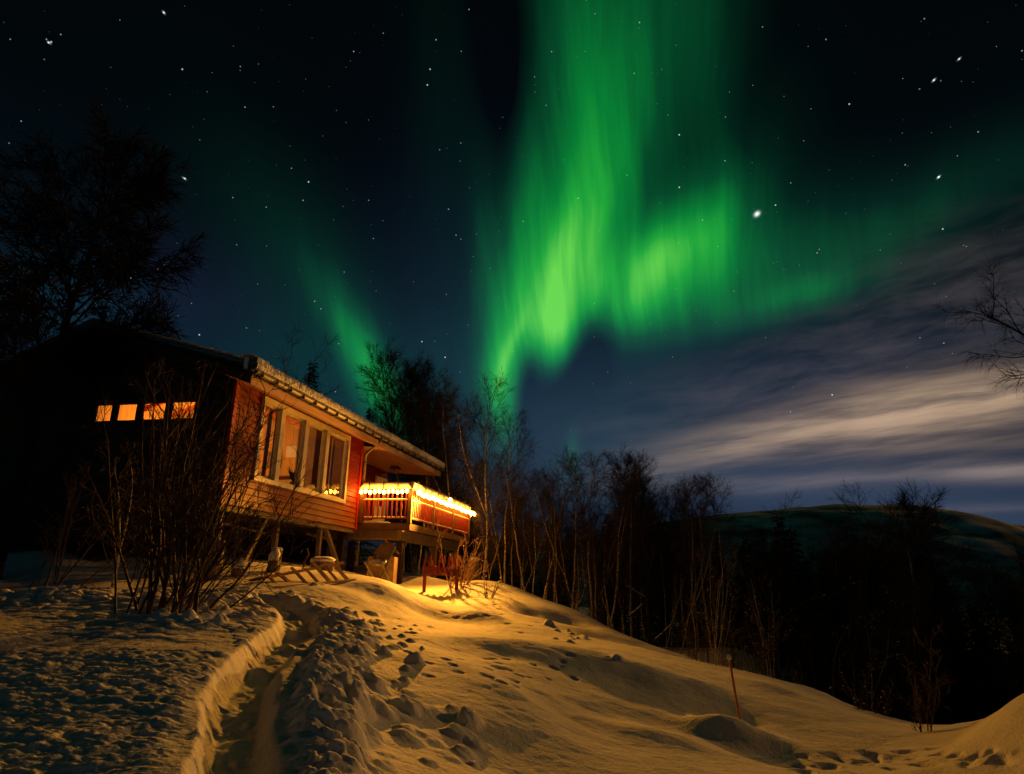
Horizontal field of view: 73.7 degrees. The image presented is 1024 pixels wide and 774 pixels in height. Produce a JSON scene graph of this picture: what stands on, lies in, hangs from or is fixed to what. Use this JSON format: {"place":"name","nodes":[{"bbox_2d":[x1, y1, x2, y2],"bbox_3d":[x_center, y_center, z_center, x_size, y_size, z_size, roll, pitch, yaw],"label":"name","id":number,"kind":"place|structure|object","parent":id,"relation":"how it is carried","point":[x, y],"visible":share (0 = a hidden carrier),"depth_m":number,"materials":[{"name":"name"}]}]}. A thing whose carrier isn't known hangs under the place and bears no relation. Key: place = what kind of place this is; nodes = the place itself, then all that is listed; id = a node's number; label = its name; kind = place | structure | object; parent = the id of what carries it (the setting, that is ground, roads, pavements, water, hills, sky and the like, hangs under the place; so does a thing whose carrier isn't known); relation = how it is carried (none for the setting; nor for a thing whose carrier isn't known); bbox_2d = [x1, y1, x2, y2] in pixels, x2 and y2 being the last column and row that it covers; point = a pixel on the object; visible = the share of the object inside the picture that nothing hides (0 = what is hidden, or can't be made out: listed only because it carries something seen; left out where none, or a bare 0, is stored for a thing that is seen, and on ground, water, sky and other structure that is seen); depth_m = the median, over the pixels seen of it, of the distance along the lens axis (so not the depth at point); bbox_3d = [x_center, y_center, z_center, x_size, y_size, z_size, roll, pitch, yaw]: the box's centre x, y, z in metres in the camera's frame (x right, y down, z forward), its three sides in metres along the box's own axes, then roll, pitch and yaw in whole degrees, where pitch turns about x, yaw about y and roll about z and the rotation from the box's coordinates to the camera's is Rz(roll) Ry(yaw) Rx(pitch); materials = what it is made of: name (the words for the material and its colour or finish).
{"place":"outdoors","nodes":[
{"label":"outdoors","id":0,"kind":"place"},
{"bbox_2d":[0,550,1023,773],"bbox_3d":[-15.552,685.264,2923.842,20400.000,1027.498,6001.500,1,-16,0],"label":"snow ground","id":1,"kind":"structure","parent":0,"point":[362,673],"depth_m":6.71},
{"bbox_2d":[0,93,213,579],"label":"birch tree","id":2,"kind":"object","parent":1,"relation":"on","point":[115,266],"visible":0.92,"depth_m":14.98,"materials":[{"name":"black plant"}]},
{"bbox_2d":[78,442,154,588],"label":"birch sapling","id":3,"kind":"object","parent":1,"relation":"on","point":[118,559],"visible":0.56,"depth_m":10.80,"materials":[{"name":"brown plant"}]},
{"bbox_2d":[29,458,219,587],"bbox_3d":[-6.569,2.441,11.544,3.216,2.470,1.546,1,-16,0],"label":"willow thicket","id":4,"kind":"object","parent":1,"relation":"on","point":[61,531],"visible":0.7,"depth_m":11.39,"materials":[{"name":"brown plant"}]},
{"bbox_2d":[59,345,316,614],"bbox_3d":[-4.244,1.188,8.683,2.191,3.697,3.709,15,-21,-40],"label":"willow thicket","id":5,"kind":"object","parent":1,"relation":"on","point":[153,556],"visible":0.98,"depth_m":8.40,"materials":[{"name":"brown plant"}]},
{"bbox_2d":[0,318,444,570],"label":"cabin","id":6,"kind":"object","parent":1,"relation":"on","point":[351,451],"visible":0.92,"depth_m":15.22,"materials":[{"name":"red"}]},
{"bbox_2d":[87,396,202,425],"bbox_3d":[-7.982,0.538,14.860,2.790,0.560,0.110,-2,-16,12],"label":"gable window","id":7,"kind":"structure","parent":6,"relation":"in","point":[114,420],"depth_m":14.87,"materials":[{"name":"orange glass"}]},
{"bbox_2d":[252,395,350,503],"bbox_3d":[-5.217,1.736,17.351,0.165,1.920,4.520,-2,-16,12],"label":"window frame","id":8,"kind":"structure","parent":6,"relation":"in","point":[306,421],"depth_m":17.08,"materials":[{"name":"white wood"}]},
{"bbox_2d":[167,419,335,613],"bbox_3d":[-3.492,1.784,9.181,2.113,2.802,1.759,-13,-21,41],"label":"willow thicket","id":9,"kind":"object","parent":1,"relation":"on","point":[233,563],"visible":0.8,"depth_m":9.05,"materials":[{"name":"brown plant"}]},
{"bbox_2d":[249,561,355,587],"bbox_3d":[-3.775,3.483,12.723,1.117,0.530,2.235,-10,-20,34],"label":"ladder","id":10,"kind":"object","parent":1,"relation":"on","point":[313,577],"visible":0.74,"depth_m":12.91,"materials":[{"name":"brown wood"}]},
{"bbox_2d":[269,321,345,395],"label":"birch tree","id":11,"kind":"object","parent":1,"relation":"on","point":[308,359],"visible":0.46,"depth_m":30.13,"materials":[{"name":"brown plant"}]},
{"bbox_2d":[364,543,395,581],"bbox_3d":[-3.323,4.415,17.053,0.550,1.040,0.601,-7,-18,27],"label":"garden chair","id":12,"kind":"object","parent":1,"relation":"on","point":[383,552],"visible":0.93,"depth_m":17.12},
{"bbox_2d":[367,556,397,583],"bbox_3d":[-3.481,4.946,18.326,0.700,0.750,0.600,1,-16,0],"label":"tarp box","id":13,"kind":"object","parent":1,"relation":"on","point":[391,569],"visible":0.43,"depth_m":18.06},
{"bbox_2d":[313,480,470,583],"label":"wooden deck","id":14,"kind":"structure","parent":1,"relation":"on","point":[429,513],"depth_m":20.14,"materials":[{"name":"paint"}]},
{"bbox_2d":[360,489,475,515],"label":"string lights","id":15,"kind":"object","parent":14,"relation":"hanging from","point":[444,502],"visible":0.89,"depth_m":20.62,"materials":[{"name":"plastic"}]},
{"bbox_2d":[351,333,440,571],"bbox_3d":[-5.437,3.127,31.222,4.683,11.586,4.564,0,-16,5],"label":"birch tree","id":16,"kind":"object","parent":1,"relation":"on","point":[388,425],"visible":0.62,"depth_m":31.84,"materials":[{"name":"brown plant"}]},
{"bbox_2d":[376,353,450,573],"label":"birch tree","id":17,"kind":"object","parent":1,"relation":"on","point":[414,380],"visible":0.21,"depth_m":33.69,"materials":[{"name":"brown plant"}]},
{"bbox_2d":[393,388,455,574],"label":"birch tree","id":18,"kind":"object","parent":1,"relation":"on","point":[426,444],"visible":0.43,"depth_m":27.65,"materials":[{"name":"brown plant"}]},
{"bbox_2d":[386,345,473,556],"bbox_3d":[-4.235,3.854,33.735,4.906,12.456,5.034,13,-20,-35],"label":"birch tree","id":19,"kind":"object","parent":1,"relation":"on","point":[428,367],"visible":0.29,"depth_m":34.48,"materials":[{"name":"brown plant"}]},
{"bbox_2d":[398,381,474,579],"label":"birch tree","id":20,"kind":"object","parent":1,"relation":"on","point":[444,550],"visible":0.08,"depth_m":35.50,"materials":[{"name":"brown plant"}]},
{"bbox_2d":[422,555,460,591],"bbox_3d":[-1.862,4.945,18.073,1.025,0.988,0.591,4,-16,-8],"label":"garden bench","id":21,"kind":"object","parent":1,"relation":"on","point":[433,572],"visible":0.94,"depth_m":18.11,"materials":[{"name":"paint"}]},
{"bbox_2d":[393,366,491,531],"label":"birch tree","id":22,"kind":"object","parent":1,"relation":"on","point":[416,427],"visible":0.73,"depth_m":26.66,"materials":[{"name":"brown plant"}]},
{"bbox_2d":[423,521,489,587],"bbox_3d":[-1.431,4.546,18.297,1.691,2.070,1.190,7,-17,-20],"label":"hedge shrub","id":23,"kind":"object","parent":1,"relation":"on","point":[463,580],"visible":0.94,"depth_m":18.23,"materials":[{"name":"brown plant"}]},
{"bbox_2d":[442,413,496,579],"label":"birch tree","id":24,"kind":"object","parent":1,"relation":"on","point":[465,500],"visible":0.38,"depth_m":33.46,"materials":[{"name":"brown plant"}]},
{"bbox_2d":[438,367,519,579],"bbox_3d":[-1.053,2.907,21.824,2.732,7.443,2.873,-1,-16,7],"label":"birch tree","id":25,"kind":"object","parent":1,"relation":"on","point":[465,455],"visible":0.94,"depth_m":21.88,"materials":[{"name":"brown plant"}]},
{"bbox_2d":[470,501,498,580],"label":"birch tree","id":26,"kind":"object","parent":1,"relation":"on","point":[480,520],"visible":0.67,"depth_m":25.46,"materials":[{"name":"brown plant"}]},
{"bbox_2d":[467,457,513,582],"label":"birch tree","id":27,"kind":"object","parent":1,"relation":"on","point":[484,505],"visible":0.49,"depth_m":26.14,"materials":[{"name":"brown plant"}]},
{"bbox_2d":[483,405,540,583],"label":"birch tree","id":28,"kind":"object","parent":1,"relation":"on","point":[517,452],"visible":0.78,"depth_m":25.04,"materials":[{"name":"brown plant"}]},
{"bbox_2d":[484,451,540,590],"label":"birch tree","id":29,"kind":"object","parent":1,"relation":"on","point":[513,525],"visible":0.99,"depth_m":21.30,"materials":[{"name":"brown plant"}]},
{"bbox_2d":[496,485,534,585],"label":"birch tree","id":30,"kind":"object","parent":1,"relation":"on","point":[510,526],"visible":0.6,"depth_m":23.05,"materials":[{"name":"brown plant"}]},
{"bbox_2d":[495,485,543,596],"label":"birch tree","id":31,"kind":"object","parent":1,"relation":"on","point":[536,582],"visible":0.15,"depth_m":37.32,"materials":[{"name":"brown plant"}]},
{"bbox_2d":[507,503,546,588],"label":"birch tree","id":32,"kind":"object","parent":1,"relation":"on","point":[528,570],"visible":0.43,"depth_m":25.92,"materials":[{"name":"brown plant"}]},
{"bbox_2d":[515,466,555,594],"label":"birch tree","id":33,"kind":"object","parent":1,"relation":"on","point":[529,499],"visible":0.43,"depth_m":25.64,"materials":[{"name":"brown plant"}]},
{"bbox_2d":[517,474,577,610],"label":"birch tree","id":34,"kind":"object","parent":1,"relation":"on","point":[556,538],"visible":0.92,"depth_m":21.53,"materials":[{"name":"brown plant"}]},
{"bbox_2d":[528,496,572,603],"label":"birch tree","id":35,"kind":"object","parent":1,"relation":"on","point":[561,574],"visible":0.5,"depth_m":24.52,"materials":[{"name":"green plant"}]},
{"bbox_2d":[527,465,574,599],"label":"birch tree","id":36,"kind":"object","parent":1,"relation":"on","point":[550,507],"visible":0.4,"depth_m":25.92,"materials":[{"name":"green plant"}]},
{"bbox_2d":[533,469,576,602],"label":"birch tree","id":37,"kind":"object","parent":1,"relation":"on","point":[557,522],"visible":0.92,"depth_m":22.09,"materials":[{"name":"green plant"}]},
{"bbox_2d":[542,515,573,606],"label":"spruce tree","id":38,"kind":"object","parent":1,"relation":"on","point":[561,593],"visible":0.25,"depth_m":26.31,"materials":[{"name":"green plant"}]},
{"bbox_2d":[531,452,594,598],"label":"birch tree","id":39,"kind":"object","parent":1,"relation":"on","point":[549,572],"visible":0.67,"depth_m":23.65,"materials":[{"name":"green plant"}]},
{"bbox_2d":[553,443,609,608],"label":"birch tree","id":40,"kind":"object","parent":1,"relation":"on","point":[581,492],"visible":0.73,"depth_m":23.66,"materials":[{"name":"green plant"}]},
{"bbox_2d":[572,503,608,618],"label":"birch tree","id":41,"kind":"object","parent":1,"relation":"on","point":[578,535],"visible":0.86,"depth_m":21.40,"materials":[{"name":"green plant"}]},
{"bbox_2d":[563,448,624,618],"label":"birch tree","id":42,"kind":"object","parent":1,"relation":"on","point":[594,481],"visible":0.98,"depth_m":21.58,"materials":[{"name":"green plant"}]},
{"bbox_2d":[577,528,611,618],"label":"birch tree","id":43,"kind":"object","parent":1,"relation":"on","point":[599,563],"visible":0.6,"depth_m":22.55,"materials":[{"name":"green plant"}]},
{"bbox_2d":[591,473,647,627],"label":"birch tree","id":44,"kind":"object","parent":1,"relation":"on","point":[618,544],"visible":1,"depth_m":20.09,"materials":[{"name":"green plant"}]},
{"bbox_2d":[608,539,642,639],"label":"spruce tree","id":45,"kind":"object","parent":1,"relation":"on","point":[624,613],"visible":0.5,"depth_m":24.22,"materials":[{"name":"green plant"}]},
{"bbox_2d":[604,471,662,637],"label":"birch tree","id":46,"kind":"object","parent":1,"relation":"on","point":[633,587],"visible":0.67,"depth_m":23.01,"materials":[{"name":"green plant"}]},
{"bbox_2d":[597,446,674,632],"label":"birch tree","id":47,"kind":"object","parent":1,"relation":"on","point":[635,464],"visible":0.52,"depth_m":26.52,"materials":[{"name":"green plant"}]},
{"bbox_2d":[595,442,679,644],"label":"birch tree","id":48,"kind":"object","parent":1,"relation":"on","point":[629,456],"visible":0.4,"depth_m":27.16,"materials":[{"name":"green plant"}]},
{"bbox_2d":[619,506,662,623],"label":"birch tree","id":49,"kind":"object","parent":1,"relation":"on","point":[650,523],"visible":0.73,"depth_m":23.45,"materials":[{"name":"brown plant"}]},
{"bbox_2d":[621,506,665,638],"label":"birch tree","id":50,"kind":"object","parent":1,"relation":"on","point":[654,554],"visible":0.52,"depth_m":23.70,"materials":[{"name":"brown plant"}]},
{"bbox_2d":[608,463,685,645],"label":"birch tree","id":51,"kind":"object","parent":1,"relation":"on","point":[659,617],"visible":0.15,"depth_m":28.17,"materials":[{"name":"brown plant"}]},
{"bbox_2d":[649,481,708,647],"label":"birch tree","id":52,"kind":"object","parent":1,"relation":"on","point":[680,584],"visible":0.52,"depth_m":24.80,"materials":[{"name":"brown plant"}]},
{"bbox_2d":[655,470,708,646],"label":"birch tree","id":53,"kind":"object","parent":1,"relation":"on","point":[688,512],"visible":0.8,"depth_m":24.06,"materials":[{"name":"brown plant"}]},
{"bbox_2d":[652,473,717,647],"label":"birch tree","id":54,"kind":"object","parent":1,"relation":"on","point":[678,498],"visible":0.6,"depth_m":24.99,"materials":[{"name":"brown plant"}]},
{"bbox_2d":[656,480,714,644],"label":"birch tree","id":55,"kind":"object","parent":1,"relation":"on","point":[673,498],"visible":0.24,"depth_m":25.84,"materials":[{"name":"brown plant"}]},
{"bbox_2d":[674,605,720,661],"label":"bare shrub","id":56,"kind":"object","parent":1,"relation":"on","point":[696,647],"visible":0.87,"depth_m":13.57,"materials":[{"name":"brown plant"}]},
{"bbox_2d":[680,540,721,653],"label":"birch tree","id":57,"kind":"object","parent":1,"relation":"on","point":[696,589],"visible":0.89,"depth_m":18.91,"materials":[{"name":"brown plant"}]},
{"bbox_2d":[673,469,734,654],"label":"birch tree","id":58,"kind":"object","parent":1,"relation":"on","point":[707,495],"visible":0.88,"depth_m":21.67,"materials":[{"name":"brown plant"}]},
{"bbox_2d":[675,503,732,658],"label":"birch tree","id":59,"kind":"object","parent":1,"relation":"on","point":[692,612],"visible":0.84,"depth_m":20.12,"materials":[{"name":"brown plant"}]},
{"bbox_2d":[678,501,738,640],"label":"birch tree","id":60,"kind":"object","parent":1,"relation":"on","point":[706,574],"visible":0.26,"depth_m":25.78,"materials":[{"name":"brown plant"}]},
{"bbox_2d":[699,557,729,647],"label":"spruce tree","id":61,"kind":"object","parent":1,"relation":"on","point":[704,622],"visible":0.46,"depth_m":23.64,"materials":[{"name":"black plant"}]},
{"bbox_2d":[679,543,750,665],"bbox_3d":[3.814,4.148,12.648,1.219,2.531,1.467,2,-16,-3],"label":"bare shrub","id":62,"kind":"object","parent":1,"relation":"on","point":[717,617],"visible":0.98,"depth_m":12.69,"materials":[{"name":"brown plant"}]},
{"bbox_2d":[685,467,750,650],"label":"birch tree","id":63,"kind":"object","parent":1,"relation":"on","point":[729,533],"visible":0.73,"depth_m":22.38,"materials":[{"name":"brown plant"}]},
{"bbox_2d":[696,544,769,662],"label":"bowed sapling","id":64,"kind":"object","parent":1,"relation":"on","point":[725,586],"visible":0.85,"depth_m":18.66,"materials":[{"name":"brown plant"}]},
{"bbox_2d":[712,606,780,675],"bbox_3d":[4.679,4.974,13.220,1.171,1.650,1.209,11,-19,-30],"label":"bare shrub","id":65,"kind":"object","parent":1,"relation":"on","point":[767,643],"visible":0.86,"depth_m":13.17,"materials":[{"name":"brown plant"}]},
{"bbox_2d":[689,577,823,689],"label":"bowed sapling","id":66,"kind":"object","parent":1,"relation":"on","point":[781,617],"visible":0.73,"depth_m":19.12,"materials":[{"name":"brown plant"}]},
{"bbox_2d":[736,543,777,657],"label":"spruce tree","id":67,"kind":"object","parent":1,"relation":"on","point":[754,625],"visible":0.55,"depth_m":23.10,"materials":[{"name":"black plant"}]},
{"bbox_2d":[739,539,782,666],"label":"spruce tree","id":68,"kind":"object","parent":1,"relation":"on","point":[753,545],"visible":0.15,"depth_m":25.70,"materials":[{"name":"black plant"}]},
{"bbox_2d":[729,565,796,677],"bbox_3d":[5.005,4.762,13.508,1.156,2.401,1.392,-10,-20,35],"label":"bare shrub","id":69,"kind":"object","parent":1,"relation":"on","point":[773,644],"visible":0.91,"depth_m":13.45,"materials":[{"name":"brown plant"}]},
{"bbox_2d":[755,528,789,672],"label":"spruce tree","id":70,"kind":"object","parent":1,"relation":"on","point":[761,533],"visible":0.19,"depth_m":30.11,"materials":[{"name":"black plant"}]},
{"bbox_2d":[733,486,821,606],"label":"birch tree","id":71,"kind":"object","parent":1,"relation":"on","point":[779,514],"visible":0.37,"depth_m":32.74,"materials":[{"name":"black plant"}]},
{"bbox_2d":[757,535,800,667],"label":"birch tree","id":72,"kind":"object","parent":1,"relation":"on","point":[780,569],"visible":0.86,"depth_m":23.04,"materials":[{"name":"black plant"}]},
{"bbox_2d":[766,516,801,667],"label":"spruce tree","id":73,"kind":"object","parent":1,"relation":"on","point":[780,525],"visible":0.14,"depth_m":32.20,"materials":[{"name":"black plant"}]},
{"bbox_2d":[765,579,890,667],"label":"bowed sapling","id":74,"kind":"object","parent":1,"relation":"on","point":[844,587],"visible":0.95,"depth_m":17.84,"materials":[{"name":"brown plant"}]},
{"bbox_2d":[786,522,870,693],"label":"birch tree","id":75,"kind":"object","parent":1,"relation":"on","point":[833,557],"visible":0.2,"depth_m":26.77,"materials":[{"name":"black plant"}]},
{"bbox_2d":[785,537,871,695],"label":"birch tree","id":76,"kind":"object","parent":1,"relation":"on","point":[811,553],"visible":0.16,"depth_m":28.57,"materials":[{"name":"black plant"}]},
{"bbox_2d":[823,579,882,705],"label":"birch tree","id":77,"kind":"object","parent":1,"relation":"on","point":[849,620],"visible":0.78,"depth_m":19.35,"materials":[{"name":"black plant"}]},
{"bbox_2d":[823,546,887,704],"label":"birch tree","id":78,"kind":"object","parent":1,"relation":"on","point":[858,565],"visible":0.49,"depth_m":23.34,"materials":[{"name":"black plant"}]},
{"bbox_2d":[827,600,902,697],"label":"bowed sapling","id":79,"kind":"object","parent":1,"relation":"on","point":[872,619],"visible":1,"depth_m":16.21,"materials":[{"name":"brown plant"}]},
{"bbox_2d":[829,656,904,715],"bbox_3d":[5.486,4.749,10.613,1.056,1.070,0.506,-2,-17,13],"label":"hedge shrub","id":80,"kind":"object","parent":1,"relation":"on","point":[884,713],"visible":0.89,"depth_m":10.50,"materials":[{"name":"brown plant"}]},
{"bbox_2d":[840,596,903,712],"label":"birch tree","id":81,"kind":"object","parent":1,"relation":"on","point":[869,657],"visible":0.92,"depth_m":16.66,"materials":[{"name":"black plant"}]},
{"bbox_2d":[803,479,941,712],"bbox_3d":[12.623,8.500,23.330,4.297,10.541,5.218,-3,-17,15],"label":"birch tree","id":82,"kind":"object","parent":1,"relation":"on","point":[849,513],"visible":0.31,"depth_m":23.84,"materials":[{"name":"black plant"}]},
{"bbox_2d":[864,635,899,718],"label":"spruce tree","id":83,"kind":"object","parent":1,"relation":"on","point":[875,642],"visible":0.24,"depth_m":17.94,"materials":[{"name":"black plant"}]},
{"bbox_2d":[873,565,937,723],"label":"spruce tree","id":84,"kind":"object","parent":1,"relation":"on","point":[888,573],"visible":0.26,"depth_m":19.78,"materials":[{"name":"black plant"}]},
{"bbox_2d":[891,623,933,723],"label":"spruce tree","id":85,"kind":"object","parent":1,"relation":"on","point":[907,656],"visible":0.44,"depth_m":16.48,"materials":[{"name":"black plant"}]},
{"bbox_2d":[850,476,984,720],"bbox_3d":[13.044,8.111,22.123,4.140,10.510,4.248,6,-17,-16],"label":"birch tree","id":86,"kind":"object","parent":1,"relation":"on","point":[907,506],"visible":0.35,"depth_m":22.46,"materials":[{"name":"brown plant"}]},
{"bbox_2d":[868,564,968,724],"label":"birch tree","id":87,"kind":"object","parent":1,"relation":"on","point":[917,605],"visible":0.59,"depth_m":18.33,"materials":[{"name":"brown plant"}]},
{"bbox_2d":[862,506,987,724],"bbox_3d":[12.230,8.095,19.752,3.342,9.410,3.868,-9,-19,32],"label":"birch tree","id":88,"kind":"object","parent":1,"relation":"on","point":[904,565],"visible":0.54,"depth_m":20.51,"materials":[{"name":"black plant"}]},
{"bbox_2d":[896,621,955,731],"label":"birch sapling","id":89,"kind":"object","parent":1,"relation":"on","point":[918,701],"visible":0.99,"depth_m":8.59,"materials":[{"name":"brown plant"}]},
{"bbox_2d":[869,540,996,724],"bbox_3d":[13.701,9.704,21.249,3.937,9.742,3.838,-3,-17,15],"label":"birch tree","id":90,"kind":"object","parent":1,"relation":"on","point":[930,570],"visible":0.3,"depth_m":21.56,"materials":[{"name":"black plant"}]},
{"bbox_2d":[890,558,993,723],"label":"birch tree","id":91,"kind":"object","parent":1,"relation":"on","point":[966,622],"visible":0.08,"depth_m":22.55,"materials":[{"name":"black plant"}]},
{"bbox_2d":[902,529,995,715],"bbox_3d":[15.075,10.524,23.906,4.111,11.200,4.322,0,-16,5],"label":"birch tree","id":92,"kind":"object","parent":1,"relation":"on","point":[958,548],"visible":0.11,"depth_m":24.29,"materials":[{"name":"black plant"}]},
{"bbox_2d":[930,254,1023,398],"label":"birch tree","id":93,"kind":"object","parent":1,"relation":"on","point":[995,320],"visible":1,"depth_m":11.24,"materials":[{"name":"black plant"}]},
{"bbox_2d":[941,555,1023,718],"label":"birch tree","id":94,"kind":"object","parent":1,"relation":"on","point":[976,577],"visible":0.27,"depth_m":22.95,"materials":[{"name":"black plant"}]},
{"bbox_2d":[963,608,1008,718],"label":"spruce tree","id":95,"kind":"object","parent":1,"relation":"on","point":[976,664],"visible":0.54,"depth_m":19.67,"materials":[{"name":"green plant"}]},
{"bbox_2d":[963,550,1023,711],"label":"birch tree","id":96,"kind":"object","parent":1,"relation":"on","point":[1007,574],"visible":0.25,"depth_m":22.80,"materials":[{"name":"black plant"}]},
{"bbox_2d":[975,588,1023,715],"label":"spruce tree","id":97,"kind":"object","parent":1,"relation":"on","point":[997,632],"visible":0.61,"depth_m":19.44,"materials":[{"name":"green plant"}]},
{"bbox_2d":[975,573,1023,704],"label":"birch tree","id":98,"kind":"object","parent":1,"relation":"on","point":[1021,642],"visible":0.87,"depth_m":17.48,"materials":[{"name":"black plant"}]},
{"bbox_2d":[983,537,1023,652],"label":"birch tree","id":99,"kind":"object","parent":1,"relation":"on","point":[1021,564],"visible":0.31,"depth_m":27.58,"materials":[{"name":"black plant"}]},
{"bbox_2d":[0,0,1023,547],"label":"sky","id":100,"kind":"structure","parent":0,"point":[717,236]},
{"bbox_2d":[344,504,1023,621],"bbox_3d":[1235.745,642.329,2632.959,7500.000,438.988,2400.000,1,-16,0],"label":"hill","id":101,"kind":"structure","parent":0,"point":[991,534],"depth_m":2287.44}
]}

